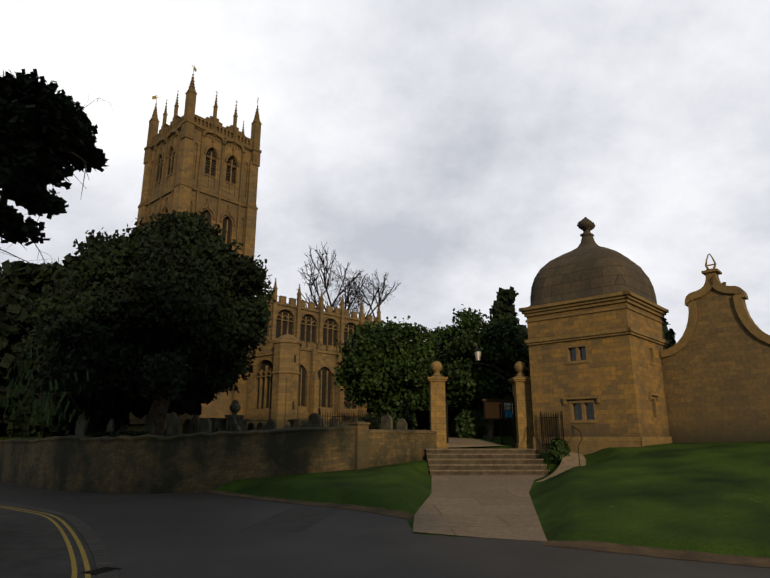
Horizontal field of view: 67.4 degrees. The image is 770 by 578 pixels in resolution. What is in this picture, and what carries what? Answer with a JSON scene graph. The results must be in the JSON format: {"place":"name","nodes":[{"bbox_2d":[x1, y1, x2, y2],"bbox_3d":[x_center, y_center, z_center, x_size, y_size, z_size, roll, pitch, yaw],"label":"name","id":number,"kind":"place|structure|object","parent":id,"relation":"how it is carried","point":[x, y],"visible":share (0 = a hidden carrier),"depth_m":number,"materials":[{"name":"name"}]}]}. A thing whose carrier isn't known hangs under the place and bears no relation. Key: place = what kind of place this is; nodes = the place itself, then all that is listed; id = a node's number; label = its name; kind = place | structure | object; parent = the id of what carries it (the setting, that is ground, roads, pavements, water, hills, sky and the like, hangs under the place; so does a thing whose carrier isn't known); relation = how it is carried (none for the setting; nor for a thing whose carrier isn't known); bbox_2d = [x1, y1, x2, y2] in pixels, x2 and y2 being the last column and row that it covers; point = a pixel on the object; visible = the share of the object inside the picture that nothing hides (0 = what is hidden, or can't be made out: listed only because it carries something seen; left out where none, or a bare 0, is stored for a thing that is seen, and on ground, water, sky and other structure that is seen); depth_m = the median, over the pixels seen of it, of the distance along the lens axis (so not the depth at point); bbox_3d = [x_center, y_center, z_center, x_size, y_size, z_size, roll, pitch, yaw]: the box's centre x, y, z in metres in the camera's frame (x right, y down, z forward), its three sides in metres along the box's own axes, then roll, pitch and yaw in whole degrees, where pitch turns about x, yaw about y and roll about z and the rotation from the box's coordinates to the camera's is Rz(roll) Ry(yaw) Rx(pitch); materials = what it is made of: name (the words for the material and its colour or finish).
{"place":"outdoors","nodes":[
{"label":"outdoors","id":0,"kind":"place"},
{"bbox_2d":[0,347,89,435],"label":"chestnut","id":1,"kind":"object","parent":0,"point":[5,400],"depth_m":11.55,"materials":[{"name":"green plant"}]},
{"bbox_2d":[0,505,96,577],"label":"road surface","id":2,"kind":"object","parent":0,"point":[32,545],"depth_m":10.26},
{"bbox_2d":[0,507,76,577],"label":"yellow line","id":3,"kind":"object","parent":2,"relation":"on","point":[72,558],"visible":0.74,"depth_m":10.33,"materials":[{"name":"yellow paint"}]},
{"bbox_2d":[0,505,90,577],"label":"yellow line","id":4,"kind":"object","parent":2,"relation":"on","point":[83,555],"visible":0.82,"depth_m":10.52,"materials":[{"name":"yellow paint"}]},
{"bbox_2d":[0,501,119,577],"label":"kerb setts","id":5,"kind":"structure","parent":2,"relation":"on","point":[100,553],"depth_m":10.71,"materials":[{"name":"grey stone"}]},
{"bbox_2d":[0,69,113,343],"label":"tree","id":6,"kind":"object","parent":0,"point":[25,143],"depth_m":12.00,"materials":[{"name":"green plant"}]},
{"bbox_2d":[125,386,211,419],"bbox_3d":[-14.209,4.020,35.355,8.822,10.434,8.912,0,-15,-1],"label":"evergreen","id":7,"kind":"object","parent":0,"point":[138,405],"depth_m":33.94,"materials":[{"name":"green plant"}]},
{"bbox_2d":[127,74,261,435],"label":"church tower","id":8,"kind":"structure","parent":0,"point":[193,162],"depth_m":61.37,"materials":[{"name":"brown stone"}]},
{"bbox_2d":[152,66,258,104],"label":"weather vanes","id":9,"kind":"object","parent":8,"relation":"on","point":[194,69],"visible":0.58,"depth_m":66.73,"materials":[{"name":"gold metal"}]},
{"bbox_2d":[204,490,413,518],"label":"bank foot dirt","id":10,"kind":"structure","parent":0,"point":[400,514],"depth_m":16.34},
{"bbox_2d":[0,481,769,577],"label":"road asphalt","id":11,"kind":"structure","parent":0,"point":[182,535],"depth_m":10.17,"materials":[{"name":"grey asphalt"}]},
{"bbox_2d":[81,566,121,574],"bbox_3d":[-4.146,4.119,8.444,0.321,0.016,0.451,-6,-16,22],"label":"drain grate","id":12,"kind":"object","parent":11,"relation":"on","point":[99,570],"visible":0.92,"depth_m":8.42,"materials":[{"name":"black metal"}]},
{"bbox_2d":[242,506,341,530],"bbox_3d":[-2.155,5.631,14.285,1.463,0.001,4.521,-2,-15,8],"label":"road patch","id":13,"kind":"object","parent":11,"relation":"on","point":[298,518],"visible":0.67,"depth_m":13.79,"materials":[{"name":"grey asphalt"}]},
{"bbox_2d":[0,436,769,557],"bbox_3d":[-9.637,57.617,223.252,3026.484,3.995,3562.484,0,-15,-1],"label":"ground","id":14,"kind":"structure","parent":0,"point":[694,497],"depth_m":14.90,"materials":[{"name":"green plant"}]},
{"bbox_2d":[0,257,68,436],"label":"evergreen","id":15,"kind":"object","parent":14,"relation":"on","point":[13,291],"depth_m":34.54,"materials":[{"name":"green plant"}]},
{"bbox_2d":[39,254,79,381],"bbox_3d":[-20.061,3.528,36.677,3.808,11.994,3.819,0,-15,-1],"label":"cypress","id":16,"kind":"object","parent":14,"relation":"on","point":[67,258],"visible":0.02,"depth_m":37.31,"materials":[{"name":"green plant"}]},
{"bbox_2d":[0,383,131,437],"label":"undergrowth","id":17,"kind":"object","parent":14,"relation":"on","point":[100,417],"visible":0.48,"depth_m":27.57,"materials":[{"name":"green plant"}]},
{"bbox_2d":[16,209,275,435],"bbox_3d":[-11.060,1.557,26.488,11.652,10.946,10.447,0,-15,-1],"label":"yew","id":18,"kind":"object","parent":14,"relation":"on","point":[177,259],"depth_m":23.97,"materials":[{"name":"green plant"}]},
{"bbox_2d":[0,425,355,493],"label":"churchyard wall","id":19,"kind":"structure","parent":14,"relation":"on","point":[196,462],"depth_m":21.34,"materials":[{"name":"stone"}]},
{"bbox_2d":[346,422,369,469],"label":"pilaster wall","id":20,"kind":"structure","parent":19,"relation":"attached to","point":[361,445],"depth_m":22.75,"materials":[{"name":"stone"}]},
{"bbox_2d":[75,400,406,435],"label":"gravestones","id":21,"kind":"object","parent":14,"relation":"on","point":[234,421],"visible":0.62,"depth_m":25.36,"materials":[{"name":"grey stone"}]},
{"bbox_2d":[245,278,426,429],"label":"church nave","id":22,"kind":"structure","parent":14,"relation":"on","point":[295,361],"depth_m":58.47,"materials":[{"name":"beige stone"}]},
{"bbox_2d":[299,242,399,318],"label":"bare tree","id":23,"kind":"object","parent":14,"relation":"on","point":[334,304],"depth_m":84.41,"materials":[{"name":"brown plant"}]},
{"bbox_2d":[318,408,386,428],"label":"grave railings","id":24,"kind":"object","parent":14,"relation":"on","point":[368,417],"visible":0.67,"depth_m":25.82,"materials":[{"name":"black metal"}]},
{"bbox_2d":[331,315,445,420],"bbox_3d":[0.143,5.156,32.536,6.263,6.918,5.882,0,-15,-1],"label":"tree","id":25,"kind":"object","parent":14,"relation":"on","point":[408,368],"depth_m":31.32,"materials":[{"name":"green plant"}]},
{"bbox_2d":[356,349,428,429],"bbox_3d":[0.667,6.825,39.189,6.012,6.859,5.392,0,-15,-1],"label":"lime","id":26,"kind":"object","parent":14,"relation":"on","point":[369,410],"depth_m":38.97,"materials":[{"name":"green plant"}]},
{"bbox_2d":[426,376,447,447],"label":"gate pier","id":27,"kind":"structure","parent":14,"relation":"on","point":[437,405],"depth_m":25.99,"materials":[{"name":"stone"}]},
{"bbox_2d":[431,361,441,375],"bbox_3d":[2.388,3.691,26.742,0.538,0.708,0.538,0,-15,-1],"label":"ball finial","id":28,"kind":"object","parent":27,"relation":"on","point":[436,367],"visible":0.94,"depth_m":26.57,"materials":[{"name":"stone"}]},
{"bbox_2d":[424,326,464,436],"bbox_3d":[4.269,6.481,39.307,5.862,7.565,5.598,0,-15,-1],"label":"lime","id":29,"kind":"object","parent":14,"relation":"on","point":[453,411],"depth_m":38.30,"materials":[{"name":"green plant"}]},
{"bbox_2d":[359,405,570,463],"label":"shrubs","id":30,"kind":"object","parent":14,"relation":"on","point":[558,448],"visible":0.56,"depth_m":30.12,"materials":[{"name":"green plant"}]},
{"bbox_2d":[413,475,547,541],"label":"concrete path","id":31,"kind":"structure","parent":14,"relation":"on","point":[482,506],"depth_m":14.62,"materials":[{"name":"beige concrete"}]},
{"bbox_2d":[445,362,516,446],"bbox_3d":[4.315,5.435,27.221,3.718,3.870,1.724,0,-15,-1],"label":"gateway ironwork","id":32,"kind":"object","parent":14,"relation":"on","point":[506,425],"visible":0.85,"depth_m":26.86,"materials":[{"name":"black metal"}]},
{"bbox_2d":[474,346,480,361],"bbox_3d":[4.338,3.021,26.969,0.340,0.720,0.294,0,-15,-1],"label":"lantern","id":33,"kind":"object","parent":32,"relation":"on","point":[477,351],"visible":1,"depth_m":26.88,"materials":[{"name":"white glass"}]},
{"bbox_2d":[432,304,529,437],"bbox_3d":[5.649,4.829,33.343,5.618,7.928,6.253,0,-15,-1],"label":"tree","id":34,"kind":"object","parent":14,"relation":"on","point":[503,347],"depth_m":31.95,"materials":[{"name":"green plant"}]},
{"bbox_2d":[426,448,549,474],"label":"steps","id":35,"kind":"structure","parent":14,"relation":"on","point":[490,461],"depth_m":23.97,"materials":[{"name":"beige stone"}]},
{"bbox_2d":[481,399,513,440],"bbox_3d":[6.002,6.693,29.372,2.080,2.120,0.200,0,-15,-1],"label":"notice board","id":36,"kind":"object","parent":14,"relation":"on","point":[491,409],"visible":0.54,"depth_m":29.43,"materials":[{"name":"brown wood"}]},
{"bbox_2d":[489,286,531,436],"bbox_3d":[7.806,4.587,36.488,3.778,9.888,3.728,0,-15,-1],"label":"cypress","id":37,"kind":"object","parent":14,"relation":"on","point":[503,302],"depth_m":36.77,"materials":[{"name":"green plant"}]},
{"bbox_2d":[509,376,532,447],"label":"gate pier","id":38,"kind":"structure","parent":14,"relation":"on","point":[522,401],"depth_m":26.08,"materials":[{"name":"stone"}]},
{"bbox_2d":[514,361,525,375],"bbox_3d":[6.287,3.717,26.843,0.538,0.708,0.538,0,-15,-1],"label":"ball finial","id":39,"kind":"object","parent":38,"relation":"on","point":[520,367],"visible":0.96,"depth_m":26.67,"materials":[{"name":"stone"}]},
{"bbox_2d":[527,426,581,474],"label":"handrails","id":40,"kind":"object","parent":14,"relation":"on","point":[545,449],"visible":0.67,"depth_m":23.55,"materials":[{"name":"black metal"}]},
{"bbox_2d":[536,451,585,481],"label":"side ramp","id":41,"kind":"structure","parent":14,"relation":"on","point":[568,462],"depth_m":22.90,"materials":[{"name":"beige stone"}]},
{"bbox_2d":[519,290,671,454],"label":"lodge","id":42,"kind":"structure","parent":14,"relation":"on","point":[596,375],"depth_m":24.24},
{"bbox_2d":[540,411,563,445],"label":"iron gate","id":43,"kind":"structure","parent":42,"relation":"attached to","point":[551,417],"depth_m":24.57,"materials":[{"name":"black metal"}]},
{"bbox_2d":[529,217,656,306],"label":"domed roof","id":44,"kind":"structure","parent":42,"relation":"on","point":[588,266],"depth_m":25.48,"materials":[{"name":"brown stone"}]},
{"bbox_2d":[542,540,769,567],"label":"curb","id":45,"kind":"structure","parent":14,"relation":"on","point":[678,554],"depth_m":9.63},
{"bbox_2d":[662,318,675,348],"bbox_3d":[18.014,5.772,37.605,3.497,8.561,3.260,0,-15,-1],"label":"tree","id":46,"kind":"object","parent":14,"relation":"on","point":[669,334],"visible":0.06,"depth_m":37.51,"materials":[{"name":"green plant"}]},
{"bbox_2d":[660,268,769,442],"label":"gable wall","id":47,"kind":"structure","parent":14,"relation":"on","point":[715,361],"depth_m":24.15,"materials":[{"name":"brown stone"}]},
{"bbox_2d":[705,253,715,269],"bbox_3d":[14.236,-1.160,25.278,0.455,0.827,0.300,-13,-19,41],"label":"finial","id":48,"kind":"object","parent":47,"relation":"on","point":[707,268],"visible":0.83,"depth_m":25.23,"materials":[{"name":"beige stone"}]},
{"bbox_2d":[0,0,769,342],"label":"sky","id":49,"kind":"structure","parent":0,"point":[453,150],"materials":[{"name":"white"}]},
{"bbox_2d":[368,429,436,467],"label":"churchyard wall","id":50,"kind":"structure","parent":0,"point":[387,447],"depth_m":24.08,"materials":[{"name":"brown stone"}]},
{"bbox_2d":[412,407,429,429],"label":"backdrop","id":51,"kind":"structure","parent":0,"point":[421,424],"depth_m":52.09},
{"bbox_2d":[448,437,504,447],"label":"church path","id":52,"kind":"structure","parent":0,"point":[461,442],"depth_m":27.80,"materials":[{"name":"beige stone"}]},
{"bbox_2d":[464,422,509,435],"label":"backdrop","id":53,"kind":"structure","parent":0,"point":[497,431],"depth_m":44.38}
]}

